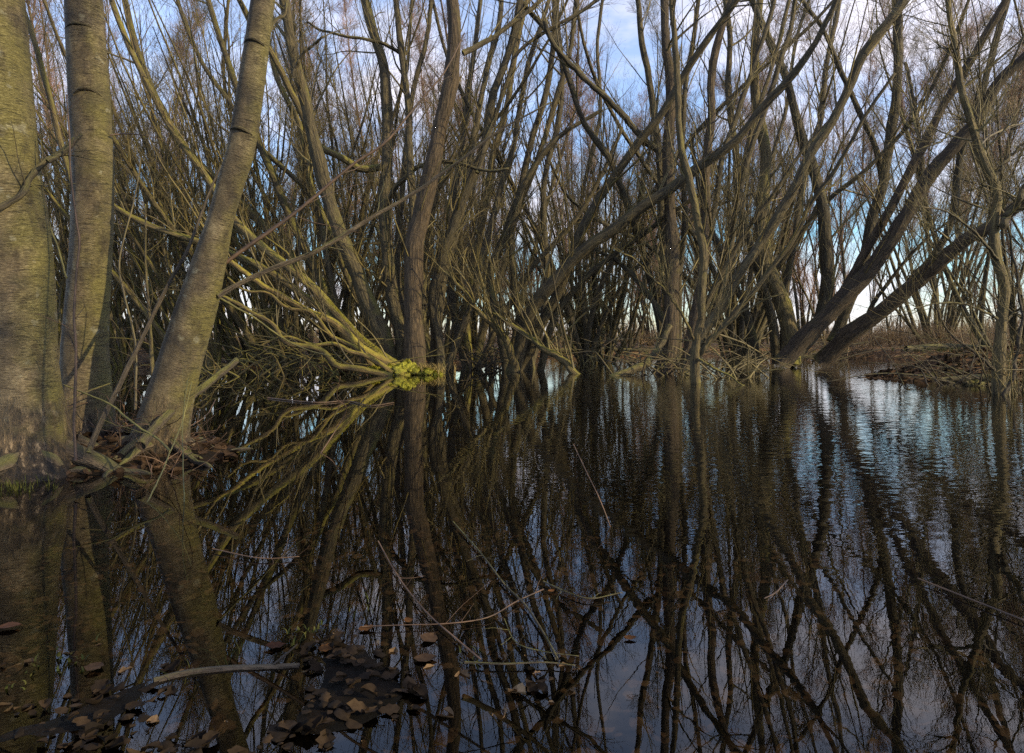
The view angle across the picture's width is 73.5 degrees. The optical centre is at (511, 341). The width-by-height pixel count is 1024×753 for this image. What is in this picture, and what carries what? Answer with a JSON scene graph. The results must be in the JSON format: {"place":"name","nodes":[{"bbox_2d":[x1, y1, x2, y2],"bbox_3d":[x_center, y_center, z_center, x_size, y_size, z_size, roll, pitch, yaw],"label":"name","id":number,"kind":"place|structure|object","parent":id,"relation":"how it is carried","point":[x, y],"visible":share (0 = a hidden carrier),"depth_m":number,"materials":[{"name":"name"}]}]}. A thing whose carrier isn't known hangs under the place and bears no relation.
{"place":"outdoors","nodes":[
{"label":"outdoors","id":0,"kind":"place"},
{"bbox_2d":[0,339,1023,752],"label":"ground","id":1,"kind":"structure","parent":0,"point":[888,525],"depth_m":2.84,"materials":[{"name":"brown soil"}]},
{"bbox_2d":[25,0,67,338],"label":"tall slender tree","id":2,"kind":"object","parent":1,"relation":"on","point":[41,37],"visible":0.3,"depth_m":31.08,"materials":[{"name":"brown plant"}]},
{"bbox_2d":[27,1,70,279],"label":"sapling","id":3,"kind":"object","parent":1,"relation":"on","point":[49,96],"visible":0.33,"depth_m":5.54,"materials":[{"name":"brown plant"}]},
{"bbox_2d":[31,74,99,460],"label":"sapling","id":4,"kind":"object","parent":1,"relation":"on","point":[75,351],"visible":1,"depth_m":4.00,"materials":[{"name":"brown plant"}]},
{"bbox_2d":[31,0,115,336],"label":"tall slender tree","id":5,"kind":"object","parent":1,"relation":"on","point":[49,67],"visible":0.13,"depth_m":33.13,"materials":[{"name":"brown plant"}]},
{"bbox_2d":[0,0,163,495],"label":"broad alder","id":6,"kind":"object","parent":1,"relation":"on","point":[36,434],"visible":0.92,"depth_m":4.03,"materials":[{"name":"grey plant"}]},
{"bbox_2d":[25,0,164,358],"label":"thicket willow","id":7,"kind":"object","parent":1,"relation":"on","point":[60,297],"visible":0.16,"depth_m":19.73,"materials":[{"name":"brown plant"}]},
{"bbox_2d":[59,0,165,434],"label":"upright alder","id":8,"kind":"object","parent":1,"relation":"on","point":[90,113],"visible":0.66,"depth_m":4.83,"materials":[{"name":"grey plant"}]},
{"bbox_2d":[26,0,217,367],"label":"thicket willow","id":9,"kind":"object","parent":1,"relation":"on","point":[118,359],"visible":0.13,"depth_m":20.99,"materials":[{"name":"brown plant"}]},
{"bbox_2d":[28,0,239,360],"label":"thicket willow","id":10,"kind":"object","parent":1,"relation":"on","point":[158,338],"visible":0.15,"depth_m":21.46,"materials":[{"name":"brown plant"}]},
{"bbox_2d":[33,2,240,330],"bbox_3d":[-17.071,-7.141,29.130,11.018,15.784,10.877,0,0,22],"label":"thicket willow","id":11,"kind":"object","parent":1,"relation":"on","point":[123,308],"visible":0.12,"depth_m":29.12,"materials":[{"name":"brown plant"}]},
{"bbox_2d":[57,0,217,294],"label":"tall slender tree","id":12,"kind":"object","parent":1,"relation":"on","point":[162,61],"visible":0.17,"depth_m":33.23,"materials":[{"name":"brown plant"}]},
{"bbox_2d":[109,125,167,409],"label":"sapling","id":13,"kind":"object","parent":1,"relation":"on","point":[134,345],"visible":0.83,"depth_m":5.78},
{"bbox_2d":[109,182,182,375],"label":"sapling","id":14,"kind":"object","parent":1,"relation":"on","point":[150,344],"visible":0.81,"depth_m":6.08,"materials":[{"name":"brown plant"}]},
{"bbox_2d":[65,377,226,449],"bbox_3d":[-3.070,0.660,5.088,1.130,0.800,2.749,0,0,-43],"label":"stick tangle","id":15,"kind":"object","parent":1,"relation":"on","point":[124,421],"visible":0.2,"depth_m":4.61,"materials":[{"name":"brown plant"}]},
{"bbox_2d":[29,0,290,368],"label":"thicket willow","id":16,"kind":"object","parent":1,"relation":"on","point":[153,268],"visible":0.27,"depth_m":19.49,"materials":[{"name":"brown plant"}]},
{"bbox_2d":[149,0,222,325],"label":"tall slender tree","id":17,"kind":"object","parent":1,"relation":"on","point":[183,60],"visible":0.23,"depth_m":33.25,"materials":[{"name":"brown plant"}]},
{"bbox_2d":[30,0,354,367],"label":"thicket willow","id":18,"kind":"object","parent":1,"relation":"on","point":[232,311],"visible":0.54,"depth_m":19.05,"materials":[{"name":"brown plant"}]},
{"bbox_2d":[38,0,362,364],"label":"thicket willow","id":19,"kind":"object","parent":1,"relation":"on","point":[229,335],"visible":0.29,"depth_m":20.91,"materials":[{"name":"brown plant"}]},
{"bbox_2d":[153,644,299,689],"bbox_3d":[-0.685,0.821,1.661,0.328,0.139,0.102,0,0,-4],"label":"thin bare stick","id":20,"kind":"object","parent":1,"relation":"on","point":[203,671],"visible":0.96,"depth_m":1.66,"materials":[{"name":"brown weathered wood"}]},
{"bbox_2d":[0,631,562,752],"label":"wet leaf litter","id":21,"kind":"object","parent":1,"relation":"on","point":[281,730],"visible":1,"depth_m":1.48,"materials":[{"name":"brown plant"}]},
{"bbox_2d":[261,16,318,259],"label":"tall slender tree","id":22,"kind":"object","parent":1,"relation":"on","point":[311,236],"visible":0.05,"depth_m":37.64,"materials":[{"name":"brown plant"}]},
{"bbox_2d":[264,0,335,342],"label":"tall slender tree","id":23,"kind":"object","parent":1,"relation":"on","point":[297,42],"visible":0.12,"depth_m":22.77,"materials":[{"name":"brown plant"}]},
{"bbox_2d":[273,0,358,323],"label":"tall slender tree","id":24,"kind":"object","parent":1,"relation":"on","point":[356,308],"visible":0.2,"depth_m":35.14,"materials":[{"name":"brown plant"}]},
{"bbox_2d":[135,0,498,362],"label":"thicket willow","id":25,"kind":"object","parent":1,"relation":"on","point":[345,308],"visible":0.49,"depth_m":21.10,"materials":[{"name":"brown plant"}]},
{"bbox_2d":[27,0,623,375],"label":"willow","id":26,"kind":"object","parent":1,"relation":"on","point":[407,310],"visible":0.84,"depth_m":17.13,"materials":[{"name":"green plant"}]},
{"bbox_2d":[94,0,561,486],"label":"leaning alder","id":27,"kind":"object","parent":1,"relation":"on","point":[190,327],"visible":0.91,"depth_m":4.52,"materials":[{"name":"grey plant"}]},
{"bbox_2d":[86,165,220,453],"bbox_3d":[-2.329,-0.303,4.546,0.901,1.959,0.478,0,0,-38],"label":"dead pole","id":28,"kind":"object","parent":27,"relation":"attached to","point":[99,425],"visible":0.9,"depth_m":4.48,"materials":[{"name":"brown wood"}]},
{"bbox_2d":[135,356,238,449],"bbox_3d":[-2.146,0.372,4.668,0.219,0.622,0.930,0,0,20],"label":"broken branch","id":29,"kind":"object","parent":27,"relation":"attached to","point":[167,415],"visible":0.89,"depth_m":4.54,"materials":[{"name":"brown wood"}]},
{"bbox_2d":[291,0,381,198],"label":"tall slender tree","id":30,"kind":"object","parent":1,"relation":"on","point":[329,71],"visible":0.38,"depth_m":35.47,"materials":[{"name":"brown plant"}]},
{"bbox_2d":[248,100,427,335],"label":"thicket willow","id":31,"kind":"object","parent":1,"relation":"on","point":[291,318],"visible":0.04,"depth_m":41.66,"materials":[{"name":"brown plant"}]},
{"bbox_2d":[266,104,422,344],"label":"thicket willow","id":32,"kind":"object","parent":1,"relation":"on","point":[341,283],"visible":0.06,"depth_m":38.03,"materials":[{"name":"brown plant"}]},
{"bbox_2d":[119,0,587,366],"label":"arching willow","id":33,"kind":"object","parent":1,"relation":"on","point":[380,285],"visible":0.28,"depth_m":21.04,"materials":[{"name":"brown plant"}]},
{"bbox_2d":[327,0,401,266],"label":"slender tree","id":34,"kind":"object","parent":1,"relation":"on","point":[346,22],"visible":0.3,"depth_m":41.41,"materials":[{"name":"brown plant"}]},
{"bbox_2d":[332,62,496,332],"bbox_3d":[-7.051,-6.665,37.812,9.929,14.782,10.904,0,0,31],"label":"thicket willow","id":35,"kind":"object","parent":1,"relation":"on","point":[378,240],"visible":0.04,"depth_m":35.96,"materials":[{"name":"brown plant"}]},
{"bbox_2d":[293,0,545,336],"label":"thicket willow","id":36,"kind":"object","parent":1,"relation":"on","point":[387,312],"visible":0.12,"depth_m":29.43,"materials":[{"name":"brown plant"}]},
{"bbox_2d":[402,0,447,227],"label":"slender tree","id":37,"kind":"object","parent":1,"relation":"on","point":[422,84],"visible":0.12,"depth_m":42.58,"materials":[{"name":"brown plant"}]},
{"bbox_2d":[392,0,474,341],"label":"slender tree","id":38,"kind":"object","parent":1,"relation":"on","point":[419,51],"visible":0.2,"depth_m":37.67,"materials":[{"name":"brown plant"}]},
{"bbox_2d":[317,0,566,358],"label":"thicket willow","id":39,"kind":"object","parent":1,"relation":"on","point":[447,339],"visible":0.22,"depth_m":24.81,"materials":[{"name":"brown plant"}]},
{"bbox_2d":[347,69,536,348],"bbox_3d":[-1.805,-5.894,32.459,6.599,13.206,12.379,0,0,25],"label":"thicket willow","id":40,"kind":"object","parent":1,"relation":"on","point":[473,326],"visible":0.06,"depth_m":32.35,"materials":[{"name":"brown plant"}]},
{"bbox_2d":[419,0,493,358],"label":"tall slender tree","id":41,"kind":"object","parent":1,"relation":"on","point":[490,329],"visible":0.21,"depth_m":33.31,"materials":[{"name":"brown plant"}]},
{"bbox_2d":[421,130,538,330],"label":"willow","id":42,"kind":"object","parent":1,"relation":"on","point":[517,258],"visible":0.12,"depth_m":44.32,"materials":[{"name":"brown plant"}]},
{"bbox_2d":[449,96,571,331],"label":"willow","id":43,"kind":"object","parent":1,"relation":"on","point":[537,280],"visible":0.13,"depth_m":45.87,"materials":[{"name":"brown plant"}]},
{"bbox_2d":[0,345,1022,515],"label":"leaf litter","id":44,"kind":"object","parent":1,"relation":"on","point":[53,507],"visible":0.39,"depth_m":4.29,"materials":[{"name":"brown plant"}]},
{"bbox_2d":[0,471,77,500],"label":"grass tuft","id":45,"kind":"object","parent":44,"relation":"on","point":[17,487],"visible":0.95,"depth_m":3.72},
{"bbox_2d":[0,515,1023,752],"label":"sunken leaf litter","id":46,"kind":"object","parent":1,"relation":"on","point":[825,728],"visible":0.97,"depth_m":2.06,"materials":[{"name":"brown plant"}]},
{"bbox_2d":[423,42,689,361],"bbox_3d":[3.258,-4.871,25.416,12.602,12.010,6.718,0,0,-42],"label":"thicket willow","id":47,"kind":"object","parent":1,"relation":"on","point":[597,320],"visible":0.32,"depth_m":25.18,"materials":[{"name":"brown plant"}]},
{"bbox_2d":[511,0,614,344],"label":"tall slender tree","id":48,"kind":"object","parent":1,"relation":"on","point":[566,135],"visible":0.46,"depth_m":33.44,"materials":[{"name":"brown plant"}]},
{"bbox_2d":[432,0,708,360],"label":"thicket willow","id":49,"kind":"object","parent":1,"relation":"on","point":[618,309],"visible":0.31,"depth_m":25.64,"materials":[{"name":"brown plant"}]},
{"bbox_2d":[123,302,1020,341],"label":"distant woodland","id":50,"kind":"object","parent":1,"relation":"on","point":[893,322],"visible":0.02,"depth_m":102.93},
{"bbox_2d":[512,78,657,350],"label":"thicket willow","id":51,"kind":"object","parent":1,"relation":"on","point":[575,276],"visible":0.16,"depth_m":29.83,"materials":[{"name":"brown plant"}]},
{"bbox_2d":[493,68,697,347],"bbox_3d":[3.319,-7.360,38.720,10.742,16.176,11.322,0,0,-35],"label":"willow","id":52,"kind":"object","parent":1,"relation":"on","point":[569,334],"visible":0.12,"depth_m":37.65,"materials":[{"name":"brown plant"}]},
{"bbox_2d":[575,131,655,345],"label":"willow","id":53,"kind":"object","parent":1,"relation":"on","point":[647,331],"visible":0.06,"depth_m":50.60,"materials":[{"name":"brown plant"}]},
{"bbox_2d":[401,0,838,373],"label":"willow","id":54,"kind":"object","parent":1,"relation":"on","point":[520,354],"visible":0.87,"depth_m":17.22,"materials":[{"name":"brown plant"}]},
{"bbox_2d":[422,0,841,363],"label":"arching willow","id":55,"kind":"object","parent":1,"relation":"on","point":[587,325],"visible":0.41,"depth_m":23.73,"materials":[{"name":"brown plant"}]},
{"bbox_2d":[563,65,741,347],"bbox_3d":[6.525,-7.121,38.106,9.389,15.710,9.896,0,0,-35],"label":"willow","id":56,"kind":"object","parent":1,"relation":"on","point":[630,317],"visible":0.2,"depth_m":37.23,"materials":[{"name":"brown plant"}]},
{"bbox_2d":[416,0,940,375],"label":"willow","id":57,"kind":"object","parent":1,"relation":"on","point":[668,323],"visible":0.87,"depth_m":16.84,"materials":[{"name":"brown plant"}]},
{"bbox_2d":[606,0,794,384],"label":"young willow","id":58,"kind":"object","parent":1,"relation":"on","point":[696,354],"visible":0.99,"depth_m":12.92,"materials":[{"name":"brown plant"}]},
{"bbox_2d":[639,95,836,360],"bbox_3d":[8.931,-4.473,27.844,8.719,11.202,8.832,0,0,-19],"label":"thicket willow","id":59,"kind":"object","parent":1,"relation":"on","point":[753,298],"visible":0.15,"depth_m":26.89,"materials":[{"name":"brown plant"}]},
{"bbox_2d":[507,0,969,364],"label":"arching willow","id":60,"kind":"object","parent":1,"relation":"on","point":[806,225],"visible":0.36,"depth_m":22.03,"materials":[{"name":"brown plant"}]},
{"bbox_2d":[588,0,918,361],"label":"thicket willow","id":61,"kind":"object","parent":1,"relation":"on","point":[760,321],"visible":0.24,"depth_m":25.39,"materials":[{"name":"brown plant"}]},
{"bbox_2d":[731,0,795,346],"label":"tall slender tree","id":62,"kind":"object","parent":1,"relation":"on","point":[776,25],"visible":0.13,"depth_m":39.81,"materials":[{"name":"brown plant"}]},
{"bbox_2d":[743,131,855,325],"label":"willow","id":63,"kind":"object","parent":1,"relation":"on","point":[802,311],"visible":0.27,"depth_m":47.18,"materials":[{"name":"brown plant"}]},
{"bbox_2d":[740,72,881,343],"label":"willow","id":64,"kind":"object","parent":1,"relation":"on","point":[764,332],"visible":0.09,"depth_m":50.36,"materials":[{"name":"brown plant"}]},
{"bbox_2d":[753,2,950,344],"bbox_3d":[17.439,-8.489,38.528,11.978,18.459,11.365,0,0,-28],"label":"willow","id":65,"kind":"object","parent":1,"relation":"on","point":[843,267],"visible":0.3,"depth_m":38.18,"materials":[{"name":"brown plant"}]},
{"bbox_2d":[826,99,888,338],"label":"tall slender tree","id":66,"kind":"object","parent":1,"relation":"on","point":[848,224],"visible":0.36,"depth_m":44.84,"materials":[{"name":"brown plant"}]},
{"bbox_2d":[824,318,909,357],"bbox_3d":[16.078,-0.053,32.399,3.634,2.630,3.839,0,0,-13],"label":"bare shrub","id":67,"kind":"object","parent":1,"relation":"on","point":[861,345],"visible":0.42,"depth_m":32.15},
{"bbox_2d":[836,4,915,329],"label":"tall slender tree","id":68,"kind":"object","parent":1,"relation":"on","point":[869,78],"visible":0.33,"depth_m":46.20,"materials":[{"name":"brown plant"}]},
{"bbox_2d":[814,0,997,345],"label":"tall slender tree","id":69,"kind":"object","parent":1,"relation":"on","point":[979,14],"visible":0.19,"depth_m":41.14,"materials":[{"name":"brown plant"}]},
{"bbox_2d":[818,50,1023,344],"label":"thicket willow","id":70,"kind":"object","parent":1,"relation":"on","point":[923,317],"visible":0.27,"depth_m":31.30,"materials":[{"name":"brown plant"}]},
{"bbox_2d":[829,0,1023,394],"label":"gnarled tree","id":71,"kind":"object","parent":1,"relation":"on","point":[1001,317],"visible":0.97,"depth_m":10.38,"materials":[{"name":"brown plant"}]},
{"bbox_2d":[859,0,1023,346],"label":"thicket willow","id":72,"kind":"object","parent":1,"relation":"on","point":[951,278],"visible":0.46,"depth_m":20.59,"materials":[{"name":"brown plant"}]},
{"bbox_2d":[903,311,993,345],"bbox_3d":[18.983,-0.361,30.030,3.524,2.513,3.723,0,0,-39],"label":"bare shrub","id":73,"kind":"object","parent":1,"relation":"on","point":[940,336],"visible":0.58,"depth_m":30.14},
{"bbox_2d":[891,13,1023,240],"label":"tall slender tree","id":74,"kind":"object","parent":1,"relation":"on","point":[940,94],"visible":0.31,"depth_m":32.27,"materials":[{"name":"brown plant"}]},
{"bbox_2d":[940,19,993,322],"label":"tall slender tree","id":75,"kind":"object","parent":1,"relation":"on","point":[975,199],"visible":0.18,"depth_m":36.51,"materials":[{"name":"brown plant"}]},
{"bbox_2d":[941,8,1006,342],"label":"tall slender tree","id":76,"kind":"object","parent":1,"relation":"on","point":[963,181],"visible":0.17,"depth_m":34.09,"materials":[{"name":"brown plant"}]},
{"bbox_2d":[930,164,1023,327],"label":"willow","id":77,"kind":"object","parent":1,"relation":"on","point":[993,286],"visible":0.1,"depth_m":51.37,"materials":[{"name":"brown plant"}]},
{"bbox_2d":[945,6,1022,325],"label":"tall slender tree","id":78,"kind":"object","parent":1,"relation":"on","point":[959,269],"visible":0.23,"depth_m":30.10,"materials":[{"name":"brown plant"}]},
{"bbox_2d":[979,0,1023,334],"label":"tall slender tree","id":79,"kind":"object","parent":1,"relation":"on","point":[985,278],"visible":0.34,"depth_m":26.78,"materials":[{"name":"brown plant"}]},
{"bbox_2d":[25,0,1023,336],"label":"sky","id":80,"kind":"structure","parent":0,"point":[626,34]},
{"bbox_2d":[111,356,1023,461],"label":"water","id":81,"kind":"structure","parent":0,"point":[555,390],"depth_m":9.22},
{"bbox_2d":[115,384,242,519],"bbox_3d":[-2.200,0.647,4.615,1.183,0.757,3.232,0,0,-35],"label":"stick tangle","id":82,"kind":"object","parent":81,"relation":"on","point":[151,480],"visible":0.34,"depth_m":4.27,"materials":[{"name":"brown plant"}]},
{"bbox_2d":[62,384,169,450],"bbox_3d":[-2.406,0.454,4.171,0.972,0.366,0.268,0,0,38],"label":"green stick","id":83,"kind":"object","parent":82,"relation":"on","point":[147,432],"visible":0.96,"depth_m":4.08,"materials":[{"name":"wood"}]},
{"bbox_2d":[137,334,352,377],"bbox_3d":[-6.364,0.403,15.608,4.889,1.285,2.282,0,0,18],"label":"stick tangle","id":84,"kind":"object","parent":81,"relation":"on","point":[262,373],"visible":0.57,"depth_m":15.60,"materials":[{"name":"brown plant"}]},
{"bbox_2d":[208,328,459,373],"bbox_3d":[-4.834,0.333,17.119,7.268,1.358,2.421,0,0,5],"label":"stick tangle","id":85,"kind":"object","parent":81,"relation":"on","point":[314,363],"visible":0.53,"depth_m":16.86,"materials":[{"name":"brown plant"}]},
{"bbox_2d":[378,541,480,659],"bbox_3d":[-0.307,0.809,2.203,0.081,0.155,1.101,0,0,-21],"label":"forked twig","id":86,"kind":"object","parent":81,"relation":"on","point":[452,635],"visible":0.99,"depth_m":2.04,"materials":[{"name":"wood"}]},
{"bbox_2d":[362,575,543,626],"bbox_3d":[-0.099,0.736,1.959,0.605,0.112,0.220,0,0,-31],"label":"floating twig","id":87,"kind":"object","parent":81,"relation":"on","point":[465,615],"visible":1,"depth_m":1.93,"materials":[{"name":"wood"}]},
{"bbox_2d":[445,325,532,370],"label":"stick tangle","id":88,"kind":"object","parent":81,"relation":"on","point":[492,364],"visible":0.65,"depth_m":18.88,"materials":[{"name":"brown wood"}]},
{"bbox_2d":[452,521,558,672],"bbox_3d":[-0.069,0.793,2.334,0.141,0.085,1.384,0,0,-17],"label":"forked twig","id":89,"kind":"object","parent":81,"relation":"on","point":[537,623],"visible":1,"depth_m":2.12,"materials":[{"name":"brown wood"}]},
{"bbox_2d":[419,0,644,368],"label":"willow","id":90,"kind":"object","parent":81,"relation":"on","point":[485,326],"visible":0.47,"depth_m":21.24,"materials":[{"name":"brown plant"}]},
{"bbox_2d":[446,304,686,363],"bbox_3d":[2.588,-0.192,24.170,9.849,2.454,3.760,0,0,21],"label":"stick tangle","id":91,"kind":"object","parent":81,"relation":"on","point":[593,359],"visible":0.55,"depth_m":23.88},
{"bbox_2d":[540,327,755,375],"bbox_3d":[3.451,0.312,16.257,5.631,1.399,3.386,0,0,0],"label":"stick tangle","id":92,"kind":"object","parent":81,"relation":"on","point":[655,369],"visible":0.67,"depth_m":16.32,"materials":[{"name":"brown wood"}]},
{"bbox_2d":[626,0,769,338],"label":"tall slender tree","id":93,"kind":"object","parent":81,"relation":"on","point":[655,44],"visible":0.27,"depth_m":41.48,"materials":[{"name":"brown plant"}]},
{"bbox_2d":[622,325,806,378],"bbox_3d":[4.283,0.381,15.162,3.714,1.551,2.505,0,0,0],"label":"stick tangle","id":94,"kind":"object","parent":81,"relation":"on","point":[748,375],"visible":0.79,"depth_m":14.85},
{"bbox_2d":[650,0,866,364],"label":"mossy willow","id":95,"kind":"object","parent":81,"relation":"on","point":[787,323],"visible":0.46,"depth_m":22.00,"materials":[{"name":"brown plant"}]},
{"bbox_2d":[745,13,799,329],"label":"tall slender tree","id":96,"kind":"object","parent":81,"relation":"on","point":[794,287],"visible":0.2,"depth_m":42.23,"materials":[{"name":"brown plant"}]},
{"bbox_2d":[722,328,938,360],"bbox_3d":[12.799,0.116,27.711,8.790,1.871,3.078,0,0,0],"label":"stick tangle","id":97,"kind":"object","parent":81,"relation":"on","point":[810,356],"visible":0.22,"depth_m":27.72,"materials":[{"name":"brown wood"}]},
{"bbox_2d":[771,0,890,346],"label":"tall slender tree","id":98,"kind":"object","parent":81,"relation":"on","point":[831,109],"visible":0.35,"depth_m":36.62,"materials":[{"name":"brown plant"}]},
{"bbox_2d":[722,0,1023,368],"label":"leaning willow","id":99,"kind":"object","parent":81,"relation":"on","point":[865,269],"visible":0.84,"depth_m":19.51,"materials":[{"name":"brown plant"}]},
{"bbox_2d":[856,0,939,336],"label":"tall slender tree","id":100,"kind":"object","parent":81,"relation":"on","point":[902,105],"visible":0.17,"depth_m":38.28,"materials":[{"name":"brown plant"}]},
{"bbox_2d":[872,321,930,346],"bbox_3d":[20.780,-0.366,36.993,3.304,2.402,3.491,0,0,-37],"label":"bare shrub","id":101,"kind":"object","parent":81,"relation":"on","point":[894,337],"visible":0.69,"depth_m":37.13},
{"bbox_2d":[813,0,1023,366],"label":"leaning willow","id":102,"kind":"object","parent":81,"relation":"on","point":[853,329],"visible":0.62,"depth_m":19.83,"materials":[{"name":"brown plant"}]},
{"bbox_2d":[823,327,1022,385],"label":"stick tangle","id":103,"kind":"object","parent":81,"relation":"on","point":[937,380],"visible":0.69,"depth_m":12.91,"materials":[{"name":"brown wood"}]},
{"bbox_2d":[897,0,975,346],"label":"tall slender tree","id":104,"kind":"object","parent":81,"relation":"on","point":[925,82],"visible":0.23,"depth_m":36.26,"materials":[{"name":"brown plant"}]},
{"bbox_2d":[928,290,1023,395],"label":"stick tangle","id":105,"kind":"object","parent":81,"relation":"on","point":[1015,385],"visible":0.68,"depth_m":10.24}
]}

